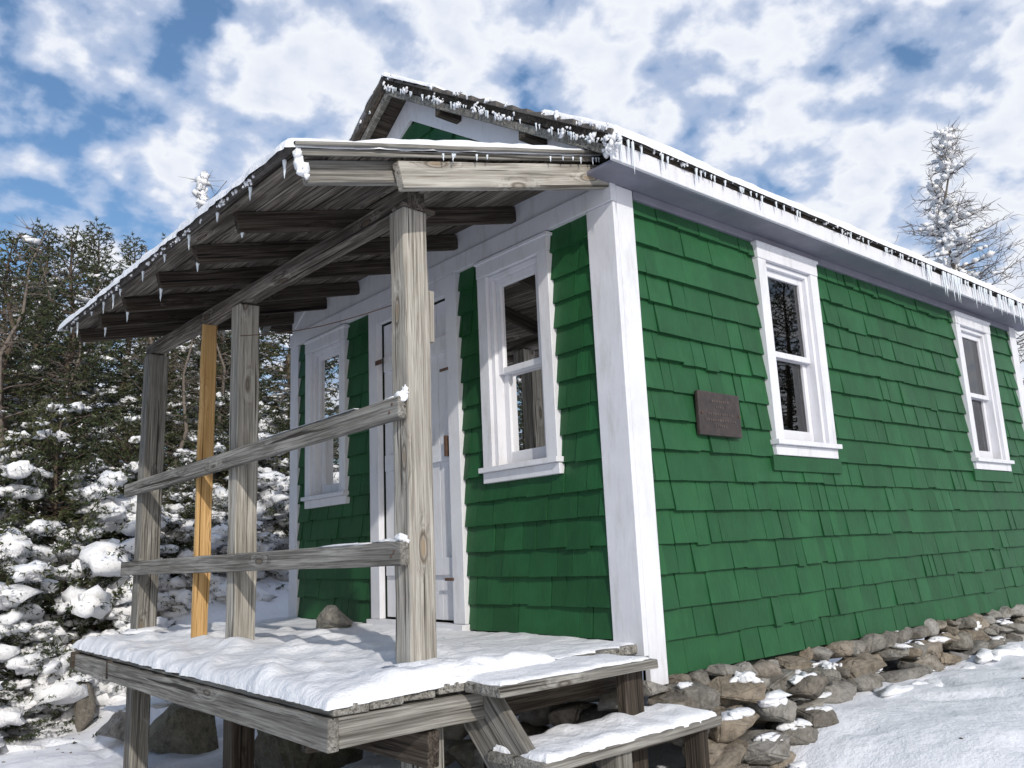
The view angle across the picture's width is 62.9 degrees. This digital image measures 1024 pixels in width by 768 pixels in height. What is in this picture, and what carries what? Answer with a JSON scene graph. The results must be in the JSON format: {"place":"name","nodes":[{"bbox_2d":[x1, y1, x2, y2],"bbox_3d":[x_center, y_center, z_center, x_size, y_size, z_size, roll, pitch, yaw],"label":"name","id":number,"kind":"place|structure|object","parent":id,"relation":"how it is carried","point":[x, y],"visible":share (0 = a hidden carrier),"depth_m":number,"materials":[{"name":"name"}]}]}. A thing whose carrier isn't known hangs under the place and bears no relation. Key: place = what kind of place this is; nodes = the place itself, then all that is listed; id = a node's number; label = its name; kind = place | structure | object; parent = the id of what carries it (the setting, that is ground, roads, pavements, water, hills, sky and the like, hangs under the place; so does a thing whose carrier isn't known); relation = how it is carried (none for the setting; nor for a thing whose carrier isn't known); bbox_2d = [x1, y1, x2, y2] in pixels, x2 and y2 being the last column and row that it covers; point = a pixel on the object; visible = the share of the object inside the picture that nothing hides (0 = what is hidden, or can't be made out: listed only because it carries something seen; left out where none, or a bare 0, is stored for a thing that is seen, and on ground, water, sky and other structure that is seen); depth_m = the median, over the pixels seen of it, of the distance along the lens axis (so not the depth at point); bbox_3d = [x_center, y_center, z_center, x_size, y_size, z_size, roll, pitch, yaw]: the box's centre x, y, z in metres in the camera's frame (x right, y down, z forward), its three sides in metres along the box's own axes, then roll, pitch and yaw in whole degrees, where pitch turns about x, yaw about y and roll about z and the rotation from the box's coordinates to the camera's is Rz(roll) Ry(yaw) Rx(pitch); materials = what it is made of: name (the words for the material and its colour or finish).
{"place":"outdoors","nodes":[
{"label":"outdoors","id":0,"kind":"place"},
{"bbox_2d":[0,575,1023,767],"bbox_3d":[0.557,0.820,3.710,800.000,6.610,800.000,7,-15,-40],"label":"snow ground","id":1,"kind":"structure","parent":0,"point":[979,709],"depth_m":4.04,"materials":[{"name":"white snow"}]},
{"bbox_2d":[0,215,61,485],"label":"dead tree","id":2,"kind":"object","parent":1,"relation":"on","point":[27,239],"visible":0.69,"depth_m":8.47,"materials":[{"name":"brown plant"}]},
{"bbox_2d":[0,262,61,483],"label":"spruce tree","id":3,"kind":"object","parent":1,"relation":"on","point":[3,307],"visible":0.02,"depth_m":11.38,"materials":[{"name":"green plant"}]},
{"bbox_2d":[0,554,65,742],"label":"spruce tree","id":4,"kind":"object","parent":1,"relation":"on","point":[27,662],"visible":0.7,"depth_m":6.49,"materials":[{"name":"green plant"}]},
{"bbox_2d":[6,262,66,483],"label":"dead tree","id":5,"kind":"object","parent":1,"relation":"on","point":[43,270],"visible":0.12,"depth_m":9.72,"materials":[{"name":"grey plant"}]},
{"bbox_2d":[0,245,73,460],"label":"spruce tree","id":6,"kind":"object","parent":1,"relation":"on","point":[54,337],"visible":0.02,"depth_m":13.34,"materials":[{"name":"green plant"}]},
{"bbox_2d":[0,228,96,627],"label":"spruce tree","id":7,"kind":"object","parent":1,"relation":"on","point":[6,355],"visible":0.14,"depth_m":8.57,"materials":[{"name":"green plant"}]},
{"bbox_2d":[0,216,106,451],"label":"spruce tree","id":8,"kind":"object","parent":1,"relation":"on","point":[48,242],"visible":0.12,"depth_m":10.17,"materials":[{"name":"green plant"}]},
{"bbox_2d":[0,425,125,753],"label":"spruce tree","id":9,"kind":"object","parent":1,"relation":"on","point":[14,595],"visible":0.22,"depth_m":6.76,"materials":[{"name":"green plant"}]},
{"bbox_2d":[0,396,136,737],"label":"spruce tree","id":10,"kind":"object","parent":1,"relation":"on","point":[104,557],"visible":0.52,"depth_m":7.32,"materials":[{"name":"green plant"}]},
{"bbox_2d":[30,278,107,498],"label":"dead tree","id":11,"kind":"object","parent":1,"relation":"on","point":[85,300],"visible":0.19,"depth_m":8.92,"materials":[{"name":"grey plant"}]},
{"bbox_2d":[3,223,145,533],"bbox_3d":[-4.756,0.663,8.963,2.341,4.893,2.625,6,-12,-44],"label":"spruce tree","id":12,"kind":"object","parent":1,"relation":"on","point":[96,355],"visible":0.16,"depth_m":9.12,"materials":[{"name":"green plant"}]},
{"bbox_2d":[24,559,131,735],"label":"spruce tree","id":13,"kind":"object","parent":1,"relation":"on","point":[116,618],"visible":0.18,"depth_m":7.21,"materials":[{"name":"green plant"}]},
{"bbox_2d":[29,266,127,459],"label":"dead tree","id":14,"kind":"object","parent":1,"relation":"on","point":[97,275],"visible":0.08,"depth_m":10.38,"materials":[{"name":"grey plant"}]},
{"bbox_2d":[73,674,96,731],"bbox_3d":[-3.477,2.594,6.812,0.172,0.447,0.319,7,-15,-40],"label":"boulder","id":15,"kind":"object","parent":1,"relation":"on","point":[84,709],"visible":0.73,"depth_m":6.71,"materials":[{"name":"stone"}]},
{"bbox_2d":[8,216,165,470],"bbox_3d":[-5.395,0.381,10.421,2.442,5.099,2.565,-2,-11,-2],"label":"spruce tree","id":16,"kind":"object","parent":1,"relation":"on","point":[104,261],"visible":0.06,"depth_m":10.64,"materials":[{"name":"green plant"}]},
{"bbox_2d":[96,704,125,740],"bbox_3d":[-2.919,2.554,6.276,0.312,0.275,0.333,7,-15,-40],"label":"boulder","id":17,"kind":"object","parent":1,"relation":"on","point":[113,726],"visible":0.52,"depth_m":6.16,"materials":[{"name":"stone"}]},
{"bbox_2d":[58,231,182,470],"bbox_3d":[-5.389,0.258,11.525,2.310,4.863,2.425,-2,-11,0],"label":"spruce tree","id":18,"kind":"object","parent":1,"relation":"on","point":[128,352],"visible":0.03,"depth_m":11.67,"materials":[{"name":"green plant"}]},
{"bbox_2d":[42,412,215,643],"bbox_3d":[-3.741,1.544,8.019,2.200,2.634,2.014,-9,-11,39],"label":"spruce tree","id":19,"kind":"object","parent":1,"relation":"on","point":[170,617],"visible":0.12,"depth_m":8.02,"materials":[{"name":"green plant"}]},
{"bbox_2d":[104,247,178,457],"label":"dead tree","id":20,"kind":"object","parent":1,"relation":"on","point":[151,342],"visible":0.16,"depth_m":9.52,"materials":[{"name":"grey plant"}]},
{"bbox_2d":[75,336,225,518],"bbox_3d":[-4.170,0.484,9.879,2.259,3.895,2.142,3,-15,-26],"label":"spruce tree","id":21,"kind":"object","parent":1,"relation":"on","point":[173,407],"visible":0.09,"depth_m":9.97,"materials":[{"name":"green plant"}]},
{"bbox_2d":[102,233,218,466],"bbox_3d":[-4.878,0.290,12.221,2.486,5.089,2.649,-9,-13,30],"label":"spruce tree","id":22,"kind":"object","parent":1,"relation":"on","point":[169,378],"visible":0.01,"depth_m":11.97,"materials":[{"name":"green plant"}]},
{"bbox_2d":[133,337,216,513],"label":"dead tree","id":23,"kind":"object","parent":1,"relation":"on","point":[185,410],"visible":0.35,"depth_m":9.50,"materials":[{"name":"grey plant"}]},
{"bbox_2d":[128,453,227,611],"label":"spruce tree","id":24,"kind":"object","parent":1,"relation":"on","point":[218,583],"visible":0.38,"depth_m":8.21,"materials":[{"name":"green plant"}]},
{"bbox_2d":[148,697,218,754],"bbox_3d":[-2.388,2.457,6.035,0.527,0.440,0.617,7,-15,-40],"label":"boulder","id":25,"kind":"object","parent":1,"relation":"on","point":[176,728],"visible":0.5,"depth_m":5.83,"materials":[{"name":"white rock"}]},
{"bbox_2d":[166,170,226,466],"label":"dead tree","id":26,"kind":"object","parent":1,"relation":"on","point":[199,193],"visible":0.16,"depth_m":12.14,"materials":[{"name":"white plant"}]},
{"bbox_2d":[187,331,230,445],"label":"dead tree","id":27,"kind":"object","parent":1,"relation":"on","point":[223,378],"visible":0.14,"depth_m":10.18,"materials":[{"name":"plant"}]},
{"bbox_2d":[165,334,284,532],"bbox_3d":[-3.743,0.583,11.304,2.394,4.262,2.525,-15,-17,40],"label":"spruce tree","id":28,"kind":"object","parent":1,"relation":"on","point":[228,354],"visible":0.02,"depth_m":11.44,"materials":[{"name":"green plant"}]},
{"bbox_2d":[163,393,288,601],"bbox_3d":[-3.060,1.264,9.228,2.144,2.416,1.963,0,-11,0],"label":"spruce tree","id":29,"kind":"object","parent":1,"relation":"on","point":[268,478],"visible":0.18,"depth_m":9.14,"materials":[{"name":"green plant"}]},
{"bbox_2d":[165,329,288,481],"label":"spruce tree","id":30,"kind":"object","parent":1,"relation":"on","point":[220,343],"visible":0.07,"depth_m":10.46,"materials":[{"name":"green plant"}]},
{"bbox_2d":[214,327,290,468],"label":"spruce tree","id":31,"kind":"object","parent":1,"relation":"on","point":[279,369],"visible":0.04,"depth_m":12.60,"materials":[{"name":"green plant"}]},
{"bbox_2d":[226,327,291,531],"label":"spruce tree","id":32,"kind":"object","parent":1,"relation":"on","point":[270,346],"visible":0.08,"depth_m":11.10,"materials":[{"name":"green plant"}]},
{"bbox_2d":[257,397,289,590],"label":"spruce tree","id":33,"kind":"object","parent":1,"relation":"on","point":[270,497],"visible":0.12,"depth_m":9.37,"materials":[{"name":"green plant"}]},
{"bbox_2d":[268,352,290,453],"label":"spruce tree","id":34,"kind":"object","parent":1,"relation":"on","point":[285,387],"visible":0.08,"depth_m":10.61,"materials":[{"name":"plant"}]},
{"bbox_2d":[271,352,287,403],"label":"spruce tree","id":35,"kind":"object","parent":1,"relation":"on","point":[272,375],"depth_m":13.60,"materials":[{"name":"green plant"}]},
{"bbox_2d":[254,730,362,767],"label":"boulder","id":36,"kind":"object","parent":1,"relation":"on","point":[272,751],"visible":0.39,"depth_m":4.99,"materials":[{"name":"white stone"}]},
{"bbox_2d":[58,138,721,767],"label":"covered porch","id":37,"kind":"object","parent":1,"relation":"on","point":[322,222],"visible":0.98,"depth_m":3.61,"materials":[{"name":"grey wood"}]},
{"bbox_2d":[316,605,352,628],"bbox_3d":[-1.086,1.430,5.112,0.225,0.155,0.197,-1,-11,-8],"label":"rock","id":38,"kind":"object","parent":37,"relation":"on","point":[331,616],"visible":0.84,"depth_m":5.07,"materials":[{"name":"stone"}]},
{"bbox_2d":[342,755,446,767],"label":"boulder","id":39,"kind":"object","parent":1,"relation":"on","point":[377,761],"visible":0.41,"depth_m":4.11,"materials":[{"name":"white stone"}]},
{"bbox_2d":[369,604,1023,767],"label":"stone foundation","id":40,"kind":"object","parent":1,"relation":"on","point":[761,689],"visible":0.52,"depth_m":4.06,"materials":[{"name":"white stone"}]},
{"bbox_2d":[66,72,1023,684],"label":"wooden cabin","id":41,"kind":"object","parent":40,"relation":"on","point":[862,476],"visible":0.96,"depth_m":4.62,"materials":[{"name":"green wood"}]},
{"bbox_2d":[301,324,349,508],"bbox_3d":[-1.303,0.249,6.026,0.158,1.250,0.623,7,-15,-40],"label":"front window","id":42,"kind":"structure","parent":41,"relation":"in","point":[326,361],"depth_m":6.07,"materials":[{"name":"white paint"}]},
{"bbox_2d":[366,272,472,630],"bbox_3d":[-0.591,0.433,5.111,0.110,2.045,1.001,7,-15,-40],"label":"plank door","id":43,"kind":"structure","parent":41,"relation":"in","point":[450,531],"depth_m":4.96,"materials":[{"name":"white paint"}]},
{"bbox_2d":[474,231,563,483],"bbox_3d":[0.053,-0.120,4.466,0.158,1.250,0.619,7,-15,-40],"label":"front window","id":44,"kind":"structure","parent":41,"relation":"in","point":[521,437],"depth_m":4.49,"materials":[{"name":"white paint"}]},
{"bbox_2d":[694,390,741,437],"bbox_3d":[1.048,0.155,4.242,0.352,0.225,0.029,7,-15,-40],"label":"wooden sign","id":45,"kind":"object","parent":41,"relation":"attached to","point":[717,414],"visible":1,"depth_m":4.22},
{"bbox_2d":[750,240,842,458],"bbox_3d":[1.618,-0.177,4.882,0.668,1.218,0.158,7,-15,-40],"label":"side window","id":46,"kind":"structure","parent":41,"relation":"in","point":[818,440],"depth_m":4.94,"materials":[{"name":"white paint"}]},
{"bbox_2d":[949,310,1014,471],"bbox_3d":[3.646,0.073,6.584,0.700,1.218,0.158,7,-15,-40],"label":"side window","id":47,"kind":"structure","parent":41,"relation":"in","point":[995,457],"depth_m":6.66,"materials":[{"name":"white paint"}]},
{"bbox_2d":[896,119,1023,384],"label":"snowy dead tree","id":48,"kind":"object","parent":1,"relation":"on","point":[941,219],"visible":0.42,"depth_m":11.55,"materials":[{"name":"white snow"}]},
{"bbox_2d":[0,0,1023,464],"label":"sky","id":49,"kind":"structure","parent":0,"point":[827,107],"materials":[{"name":"blue"}]}
]}

